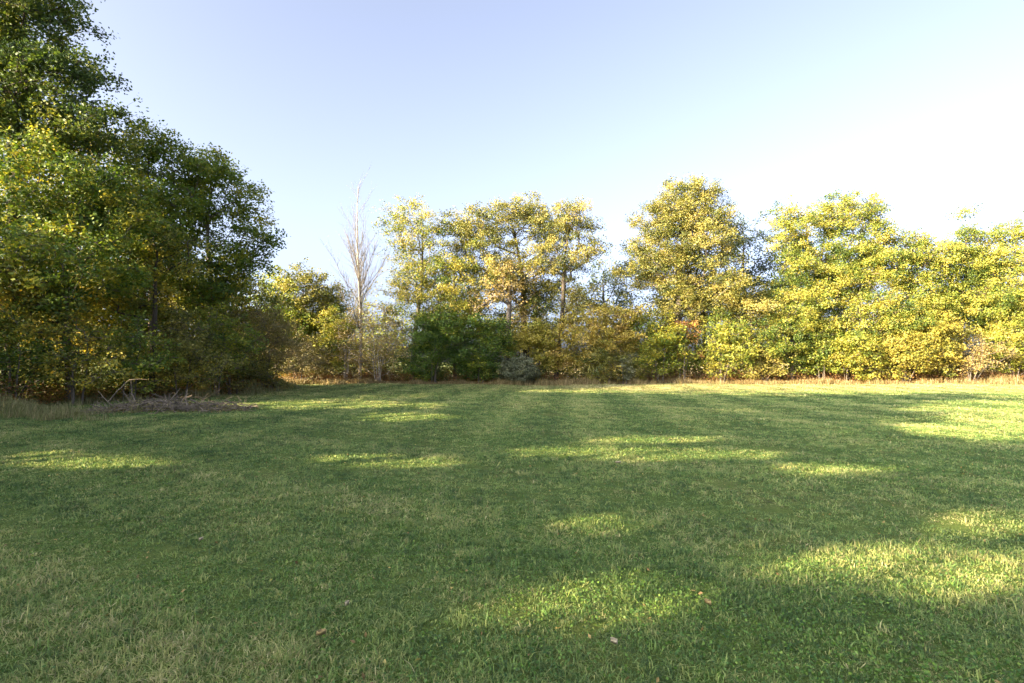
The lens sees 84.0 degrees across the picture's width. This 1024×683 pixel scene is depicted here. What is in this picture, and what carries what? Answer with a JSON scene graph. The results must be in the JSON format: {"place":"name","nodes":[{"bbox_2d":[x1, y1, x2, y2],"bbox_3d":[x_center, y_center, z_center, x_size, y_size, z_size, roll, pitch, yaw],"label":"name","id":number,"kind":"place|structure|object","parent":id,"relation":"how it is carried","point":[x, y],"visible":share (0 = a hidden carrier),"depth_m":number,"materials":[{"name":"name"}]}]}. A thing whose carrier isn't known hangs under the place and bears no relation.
{"place":"outdoors","nodes":[
{"label":"outdoors","id":0,"kind":"place"},
{"bbox_2d":[0,362,1023,682],"bbox_3d":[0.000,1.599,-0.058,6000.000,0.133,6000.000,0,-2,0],"label":"lawn ground","id":1,"kind":"structure","parent":0,"point":[178,582],"depth_m":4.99,"materials":[{"name":"green plant"}]},
{"bbox_2d":[11,307,143,403],"bbox_3d":[-16.040,0.626,21.454,4.407,3.832,3.019,0,-2,0],"label":"shrub","id":2,"kind":"object","parent":1,"relation":"on","point":[84,361],"visible":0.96,"depth_m":21.16,"materials":[{"name":"green plant"}]},
{"bbox_2d":[0,124,172,400],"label":"tree","id":3,"kind":"object","parent":1,"relation":"on","point":[65,235],"visible":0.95,"depth_m":22.04,"materials":[{"name":"green plant"}]},
{"bbox_2d":[78,309,186,401],"bbox_3d":[-14.812,0.597,22.603,3.637,3.936,2.840,-1,-2,18],"label":"shrub","id":4,"kind":"object","parent":1,"relation":"on","point":[156,363],"visible":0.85,"depth_m":22.45,"materials":[{"name":"green plant"}]},
{"bbox_2d":[0,376,310,420],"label":"tall weeds","id":5,"kind":"object","parent":1,"relation":"on","point":[13,408],"visible":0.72,"depth_m":18.65,"materials":[{"name":"green plant"}]},
{"bbox_2d":[78,389,263,414],"bbox_3d":[-11.296,1.906,19.073,5.834,0.840,4.274,0,-2,0],"label":"brush pile","id":6,"kind":"object","parent":1,"relation":"on","point":[182,407],"visible":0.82,"depth_m":18.31,"materials":[{"name":"brown plant"}]},
{"bbox_2d":[108,379,146,401],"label":"fallen branch","id":7,"kind":"object","parent":6,"relation":"on","point":[121,387],"visible":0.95,"depth_m":19.17,"materials":[{"name":"wood"}]},
{"bbox_2d":[121,382,136,402],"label":"fallen branch","id":8,"kind":"object","parent":6,"relation":"on","point":[131,393],"visible":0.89,"depth_m":19.15,"materials":[{"name":"wood"}]},
{"bbox_2d":[84,399,253,412],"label":"dead leaves","id":9,"kind":"object","parent":6,"relation":"in","point":[130,406],"visible":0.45,"depth_m":18.36,"materials":[{"name":"brown plant"}]},
{"bbox_2d":[126,300,246,398],"bbox_3d":[-14.229,0.480,24.883,4.827,4.359,3.810,0,-2,0],"label":"shrub","id":10,"kind":"object","parent":1,"relation":"on","point":[187,344],"visible":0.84,"depth_m":24.44,"materials":[{"name":"green plant"}]},
{"bbox_2d":[163,296,269,394],"bbox_3d":[-13.798,0.325,26.946,3.299,4.859,4.036,-2,-3,37],"label":"shrub","id":11,"kind":"object","parent":1,"relation":"on","point":[240,342],"visible":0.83,"depth_m":26.98,"materials":[{"name":"green plant"}]},
{"bbox_2d":[183,346,266,394],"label":"shrub","id":12,"kind":"object","parent":1,"relation":"on","point":[230,388],"visible":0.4,"depth_m":28.31,"materials":[{"name":"green plant"}]},
{"bbox_2d":[239,358,293,390],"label":"shrub","id":13,"kind":"object","parent":1,"relation":"on","point":[266,376],"visible":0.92,"depth_m":30.47,"materials":[{"name":"green plant"}]},
{"bbox_2d":[219,302,324,385],"bbox_3d":[-13.426,0.329,31.586,6.134,5.187,4.282,0,-2,0],"label":"shrub","id":14,"kind":"object","parent":1,"relation":"on","point":[276,327],"visible":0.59,"depth_m":31.36,"materials":[{"name":"green plant"}]},
{"bbox_2d":[273,318,335,382],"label":"shrub","id":15,"kind":"object","parent":1,"relation":"on","point":[314,368],"visible":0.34,"depth_m":40.70,"materials":[{"name":"green plant"}]},
{"bbox_2d":[316,629,325,634],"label":"fallen leaf","id":16,"kind":"object","parent":1,"relation":"on","point":[321,632],"visible":1,"depth_m":3.15,"materials":[{"name":"brown plant"}]},
{"bbox_2d":[328,307,360,378],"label":"shrub","id":17,"kind":"object","parent":1,"relation":"on","point":[347,348],"visible":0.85,"depth_m":42.17,"materials":[{"name":"green plant"}]},
{"bbox_2d":[339,302,411,380],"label":"shrub","id":18,"kind":"object","parent":1,"relation":"on","point":[368,341],"visible":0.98,"depth_m":41.85,"materials":[{"name":"green plant"}]},
{"bbox_2d":[443,309,519,382],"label":"shrub","id":19,"kind":"object","parent":1,"relation":"on","point":[481,354],"visible":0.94,"depth_m":41.42,"materials":[{"name":"green plant"}]},
{"bbox_2d":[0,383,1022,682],"bbox_3d":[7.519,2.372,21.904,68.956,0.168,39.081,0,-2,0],"label":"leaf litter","id":20,"kind":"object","parent":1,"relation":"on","point":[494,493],"visible":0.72,"depth_m":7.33,"materials":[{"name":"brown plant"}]},
{"bbox_2d":[0,428,1023,682],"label":"clover","id":21,"kind":"object","parent":1,"relation":"on","point":[920,650],"visible":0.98,"depth_m":3.83,"materials":[{"name":"green plant"}]},
{"bbox_2d":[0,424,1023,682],"bbox_3d":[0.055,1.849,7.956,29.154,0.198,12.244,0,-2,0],"label":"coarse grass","id":22,"kind":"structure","parent":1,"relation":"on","point":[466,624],"depth_m":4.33,"materials":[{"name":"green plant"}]},
{"bbox_2d":[495,354,541,383],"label":"shrub","id":23,"kind":"object","parent":1,"relation":"on","point":[513,368],"visible":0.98,"depth_m":40.54,"materials":[{"name":"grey plant"}]},
{"bbox_2d":[534,291,658,381],"bbox_3d":[6.104,-0.254,42.265,8.501,7.077,5.908,0,-2,-10],"label":"shrub","id":24,"kind":"object","parent":1,"relation":"on","point":[610,338],"visible":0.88,"depth_m":41.68,"materials":[{"name":"green plant"}]},
{"bbox_2d":[610,637,617,643],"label":"fallen leaf","id":25,"kind":"object","parent":1,"relation":"on","point":[613,640],"visible":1,"depth_m":3.05,"materials":[{"name":"beige plant"}]},
{"bbox_2d":[572,338,656,384],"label":"shrub","id":26,"kind":"object","parent":1,"relation":"on","point":[606,358],"visible":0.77,"depth_m":40.83,"materials":[{"name":"green plant"}]},
{"bbox_2d":[613,352,638,383],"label":"shrub","id":27,"kind":"object","parent":1,"relation":"on","point":[627,372],"visible":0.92,"depth_m":40.66,"materials":[{"name":"green plant"}]},
{"bbox_2d":[279,376,1023,384],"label":"dry grass","id":28,"kind":"structure","parent":1,"relation":"on","point":[825,381],"depth_m":41.35,"materials":[{"name":"green plant"}]},
{"bbox_2d":[285,373,1023,385],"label":"verge weeds","id":29,"kind":"object","parent":1,"relation":"on","point":[995,380],"visible":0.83,"depth_m":40.37,"materials":[{"name":"green plant"}]},
{"bbox_2d":[617,308,700,379],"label":"shrub","id":30,"kind":"object","parent":1,"relation":"on","point":[664,338],"visible":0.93,"depth_m":41.58,"materials":[{"name":"green plant"}]},
{"bbox_2d":[661,319,705,381],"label":"shrub","id":31,"kind":"object","parent":1,"relation":"on","point":[688,326],"visible":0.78,"depth_m":41.61,"materials":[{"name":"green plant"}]},
{"bbox_2d":[705,598,710,604],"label":"fallen leaf","id":32,"kind":"object","parent":1,"relation":"on","point":[707,601],"visible":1,"depth_m":3.58,"materials":[{"name":"beige plant"}]},
{"bbox_2d":[686,307,772,382],"bbox_3d":[15.737,0.338,42.007,6.938,5.932,4.921,-1,-2,15],"label":"shrub","id":33,"kind":"object","parent":1,"relation":"on","point":[723,334],"visible":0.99,"depth_m":41.50,"materials":[{"name":"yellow plant"}]},
{"bbox_2d":[733,347,795,380],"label":"shrub","id":34,"kind":"object","parent":1,"relation":"on","point":[771,370],"visible":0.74,"depth_m":41.57,"materials":[{"name":"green plant"}]},
{"bbox_2d":[805,330,893,380],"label":"shrub","id":35,"kind":"object","parent":1,"relation":"on","point":[852,354],"visible":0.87,"depth_m":41.24,"materials":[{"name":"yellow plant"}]},
{"bbox_2d":[862,318,960,381],"bbox_3d":[29.222,0.779,41.954,6.759,4.969,4.983,0,-2,0],"label":"shrub","id":36,"kind":"object","parent":1,"relation":"on","point":[906,356],"visible":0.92,"depth_m":41.00,"materials":[{"name":"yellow plant"}]},
{"bbox_2d":[948,331,1022,380],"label":"shrub","id":37,"kind":"object","parent":1,"relation":"on","point":[973,361],"visible":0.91,"depth_m":41.05,"materials":[{"name":"brown plant"}]},
{"bbox_2d":[0,0,1023,361],"label":"sky","id":38,"kind":"structure","parent":0,"point":[449,103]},
{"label":"forest floor","id":39,"kind":"structure","parent":0,"visible":0},
{"bbox_2d":[243,265,321,373],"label":"young tree","id":40,"kind":"object","parent":39,"relation":"on","point":[302,316],"visible":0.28,"depth_m":42.75,"materials":[{"name":"green plant"}]},
{"bbox_2d":[263,257,339,378],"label":"young tree","id":41,"kind":"object","parent":39,"relation":"on","point":[307,280],"visible":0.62,"depth_m":43.70,"materials":[{"name":"green plant"}]},
{"bbox_2d":[306,303,357,378],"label":"shrub","id":42,"kind":"object","parent":39,"relation":"on","point":[324,339],"visible":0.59,"depth_m":42.35,"materials":[{"name":"green plant"}]},
{"bbox_2d":[297,280,366,366],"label":"tree","id":43,"kind":"object","parent":39,"relation":"on","point":[343,309],"visible":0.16,"depth_m":45.86,"materials":[{"name":"green plant"}]},
{"bbox_2d":[320,166,389,379],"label":"bare tree","id":44,"kind":"object","parent":39,"relation":"on","point":[358,273],"visible":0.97,"depth_m":42.62,"materials":[{"name":"grey plant"}]},
{"bbox_2d":[354,294,418,367],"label":"tree","id":45,"kind":"object","parent":39,"relation":"on","point":[400,336],"visible":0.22,"depth_m":52.64,"materials":[{"name":"green plant"}]},
{"bbox_2d":[365,195,467,380],"bbox_3d":[-7.503,-4.056,43.745,7.038,14.811,7.657,2,-3,-45],"label":"tree","id":46,"kind":"object","parent":39,"relation":"on","point":[417,293],"visible":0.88,"depth_m":43.35,"materials":[{"name":"green plant"}]},
{"bbox_2d":[394,304,470,381],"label":"shrub","id":47,"kind":"object","parent":39,"relation":"on","point":[427,343],"visible":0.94,"depth_m":41.47,"materials":[{"name":"green plant"}]},
{"bbox_2d":[404,272,485,353],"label":"tree","id":48,"kind":"object","parent":39,"relation":"on","point":[454,311],"visible":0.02,"depth_m":51.85,"materials":[{"name":"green plant"}]},
{"bbox_2d":[404,234,506,378],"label":"tree","id":49,"kind":"object","parent":39,"relation":"on","point":[467,266],"visible":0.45,"depth_m":43.40,"materials":[{"name":"green plant"}]},
{"bbox_2d":[464,256,546,378],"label":"tree","id":50,"kind":"object","parent":39,"relation":"on","point":[509,303],"visible":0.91,"depth_m":42.58,"materials":[{"name":"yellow plant"}]},
{"bbox_2d":[434,190,587,359],"bbox_3d":[-0.019,-4.369,44.137,12.282,15.455,7.515,0,-2,0],"label":"tree","id":51,"kind":"object","parent":39,"relation":"on","point":[530,213],"visible":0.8,"depth_m":43.96,"materials":[{"name":"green plant"}]},
{"bbox_2d":[475,297,558,357],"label":"tree","id":52,"kind":"object","parent":39,"relation":"on","point":[518,326],"visible":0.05,"depth_m":54.37,"materials":[{"name":"green plant"}]},
{"bbox_2d":[488,276,577,377],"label":"young tree","id":53,"kind":"object","parent":39,"relation":"on","point":[537,313],"visible":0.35,"depth_m":44.30,"materials":[{"name":"green plant"}]},
{"bbox_2d":[497,314,570,376],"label":"shrub","id":54,"kind":"object","parent":39,"relation":"on","point":[529,337],"visible":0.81,"depth_m":42.42,"materials":[{"name":"green plant"}]},
{"bbox_2d":[514,194,615,380],"bbox_3d":[4.036,-3.939,42.908,7.291,14.531,4.852,1,-2,-27],"label":"tree","id":55,"kind":"object","parent":39,"relation":"on","point":[563,262],"visible":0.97,"depth_m":42.89,"materials":[{"name":"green plant"}]},
{"bbox_2d":[564,251,651,319],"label":"tree","id":56,"kind":"object","parent":39,"relation":"on","point":[617,293],"visible":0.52,"depth_m":53.69,"materials":[{"name":"green plant"}]},
{"bbox_2d":[254,339,1022,383],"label":"undergrowth","id":57,"kind":"object","parent":39,"relation":"on","point":[544,371],"visible":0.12,"depth_m":44.41,"materials":[{"name":"brown plant"}]},
{"bbox_2d":[597,288,704,358],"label":"tree","id":58,"kind":"object","parent":39,"relation":"on","point":[657,318],"visible":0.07,"depth_m":52.55,"materials":[{"name":"green plant"}]},
{"bbox_2d":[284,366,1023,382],"bbox_3d":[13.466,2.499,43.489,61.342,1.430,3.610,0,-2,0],"label":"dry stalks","id":59,"kind":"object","parent":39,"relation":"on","point":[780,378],"visible":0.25,"depth_m":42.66,"materials":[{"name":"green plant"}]},
{"bbox_2d":[606,172,763,373],"bbox_3d":[13.171,-4.897,43.997,11.501,16.420,8.134,0,-2,12],"label":"tree","id":60,"kind":"object","parent":39,"relation":"on","point":[679,294],"visible":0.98,"depth_m":42.73,"materials":[{"name":"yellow plant"}]},
{"bbox_2d":[665,267,749,364],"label":"tree","id":61,"kind":"object","parent":39,"relation":"on","point":[707,322],"visible":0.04,"depth_m":53.73,"materials":[{"name":"green plant"}]},
{"bbox_2d":[713,211,784,362],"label":"tree","id":62,"kind":"object","parent":39,"relation":"on","point":[761,268],"visible":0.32,"depth_m":49.89,"materials":[{"name":"green plant"}]},
{"bbox_2d":[711,277,798,375],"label":"tree","id":63,"kind":"object","parent":39,"relation":"on","point":[756,303],"visible":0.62,"depth_m":42.46,"materials":[{"name":"yellow green leaf"},{"name":"grey bark"}]},
{"bbox_2d":[753,262,829,368],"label":"tree","id":64,"kind":"object","parent":39,"relation":"on","point":[774,290],"visible":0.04,"depth_m":53.19,"materials":[{"name":"green plant"}]},
{"bbox_2d":[745,279,845,380],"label":"tree","id":65,"kind":"object","parent":39,"relation":"on","point":[798,336],"visible":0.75,"depth_m":41.53,"materials":[{"name":"green plant"}]},
{"bbox_2d":[790,314,842,379],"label":"shrub","id":66,"kind":"object","parent":39,"relation":"on","point":[816,355],"visible":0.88,"depth_m":41.78,"materials":[{"name":"green plant"}]},
{"bbox_2d":[757,187,898,376],"bbox_3d":[24.718,-4.360,44.958,10.756,15.621,7.306,0,-2,0],"label":"tree","id":67,"kind":"object","parent":39,"relation":"on","point":[796,257],"visible":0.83,"depth_m":43.69,"materials":[{"name":"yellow plant"}]},
{"bbox_2d":[811,266,881,346],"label":"tree","id":68,"kind":"object","parent":39,"relation":"on","point":[849,310],"visible":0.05,"depth_m":51.19,"materials":[{"name":"green plant"}]},
{"bbox_2d":[817,249,923,373],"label":"tree","id":69,"kind":"object","parent":39,"relation":"on","point":[868,293],"visible":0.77,"depth_m":42.25,"materials":[{"name":"plant"}]},
{"bbox_2d":[853,224,968,375],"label":"tree","id":70,"kind":"object","parent":39,"relation":"on","point":[909,256],"visible":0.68,"depth_m":42.63,"materials":[{"name":"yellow plant"}]},
{"bbox_2d":[868,267,975,376],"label":"tree","id":71,"kind":"object","parent":39,"relation":"on","point":[949,299],"visible":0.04,"depth_m":53.02,"materials":[{"name":"green plant"}]},
{"bbox_2d":[919,307,978,381],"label":"shrub","id":72,"kind":"object","parent":39,"relation":"on","point":[957,327],"visible":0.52,"depth_m":41.41,"materials":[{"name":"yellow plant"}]},
{"bbox_2d":[917,203,1023,376],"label":"tree","id":73,"kind":"object","parent":39,"relation":"on","point":[972,272],"visible":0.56,"depth_m":43.70,"materials":[{"name":"green plant"}]},
{"bbox_2d":[957,211,1023,372],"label":"tree","id":74,"kind":"object","parent":39,"relation":"on","point":[1001,309],"visible":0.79,"depth_m":43.03,"materials":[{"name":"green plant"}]},
{"bbox_2d":[967,264,1020,364],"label":"tree","id":75,"kind":"object","parent":39,"relation":"on","point":[992,320],"depth_m":52.74,"materials":[{"name":"green plant"}]},
{"bbox_2d":[981,317,1023,378],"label":"shrub","id":76,"kind":"object","parent":39,"relation":"on","point":[1003,336],"visible":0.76,"depth_m":41.78,"materials":[{"name":"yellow plant"}]},
{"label":"forest floor","id":77,"kind":"structure","parent":0,"visible":0},
{"bbox_2d":[0,209,102,395],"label":"tree","id":78,"kind":"object","parent":77,"relation":"on","point":[17,296],"visible":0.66,"depth_m":21.37,"materials":[{"name":"green plant"}]},
{"bbox_2d":[0,302,102,400],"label":"shrub","id":79,"kind":"object","parent":77,"relation":"on","point":[44,349],"visible":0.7,"depth_m":20.96,"materials":[{"name":"green plant"}]},
{"bbox_2d":[1,241,150,380],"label":"young tree","id":80,"kind":"object","parent":77,"relation":"on","point":[97,317],"visible":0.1,"depth_m":26.86,"materials":[{"name":"green plant"}]},
{"bbox_2d":[0,0,152,395],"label":"tree","id":81,"kind":"object","parent":77,"relation":"on","point":[25,63],"visible":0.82,"depth_m":23.27,"materials":[{"name":"green plant"}]},
{"bbox_2d":[0,127,210,373],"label":"tree","id":82,"kind":"object","parent":77,"relation":"on","point":[90,169],"visible":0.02,"depth_m":30.73,"materials":[{"name":"green plant"}]},
{"bbox_2d":[56,256,205,368],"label":"young tree","id":83,"kind":"object","parent":77,"relation":"on","point":[146,330],"visible":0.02,"depth_m":29.86,"materials":[{"name":"green plant"}]},
{"bbox_2d":[70,214,220,395],"bbox_3d":[-15.954,-1.544,25.317,5.749,8.371,4.194,0,-2,0],"label":"tree","id":84,"kind":"object","parent":77,"relation":"on","point":[183,266],"visible":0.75,"depth_m":25.25,"materials":[{"name":"green plant"}]},
{"bbox_2d":[0,319,296,404],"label":"undergrowth","id":85,"kind":"object","parent":77,"relation":"on","point":[108,385],"visible":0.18,"depth_m":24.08,"materials":[{"name":"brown plant"}]},
{"bbox_2d":[80,115,224,357],"bbox_3d":[-17.997,-4.269,27.951,7.387,13.996,5.846,0,-2,0],"label":"tree","id":86,"kind":"object","parent":77,"relation":"on","point":[152,154],"visible":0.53,"depth_m":27.68,"materials":[{"name":"green plant"}]},
{"bbox_2d":[118,220,243,363],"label":"young tree","id":87,"kind":"object","parent":77,"relation":"on","point":[169,302],"visible":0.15,"depth_m":30.18,"materials":[{"name":"green plant"}]},
{"bbox_2d":[154,142,290,387],"bbox_3d":[-15.698,-3.858,30.147,7.652,13.413,5.197,0,-2,0],"label":"tree","id":88,"kind":"object","parent":77,"relation":"on","point":[214,292],"visible":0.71,"depth_m":29.76,"materials":[{"name":"green plant"}]},
{"bbox_2d":[176,242,286,331],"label":"tree","id":89,"kind":"object","parent":77,"relation":"on","point":[262,283],"visible":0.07,"depth_m":35.47,"materials":[{"name":"green plant"}]},
{"bbox_2d":[212,278,305,368],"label":"young tree","id":90,"kind":"object","parent":77,"relation":"on","point":[266,296],"visible":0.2,"depth_m":34.85,"materials":[{"name":"green plant"}]}
]}

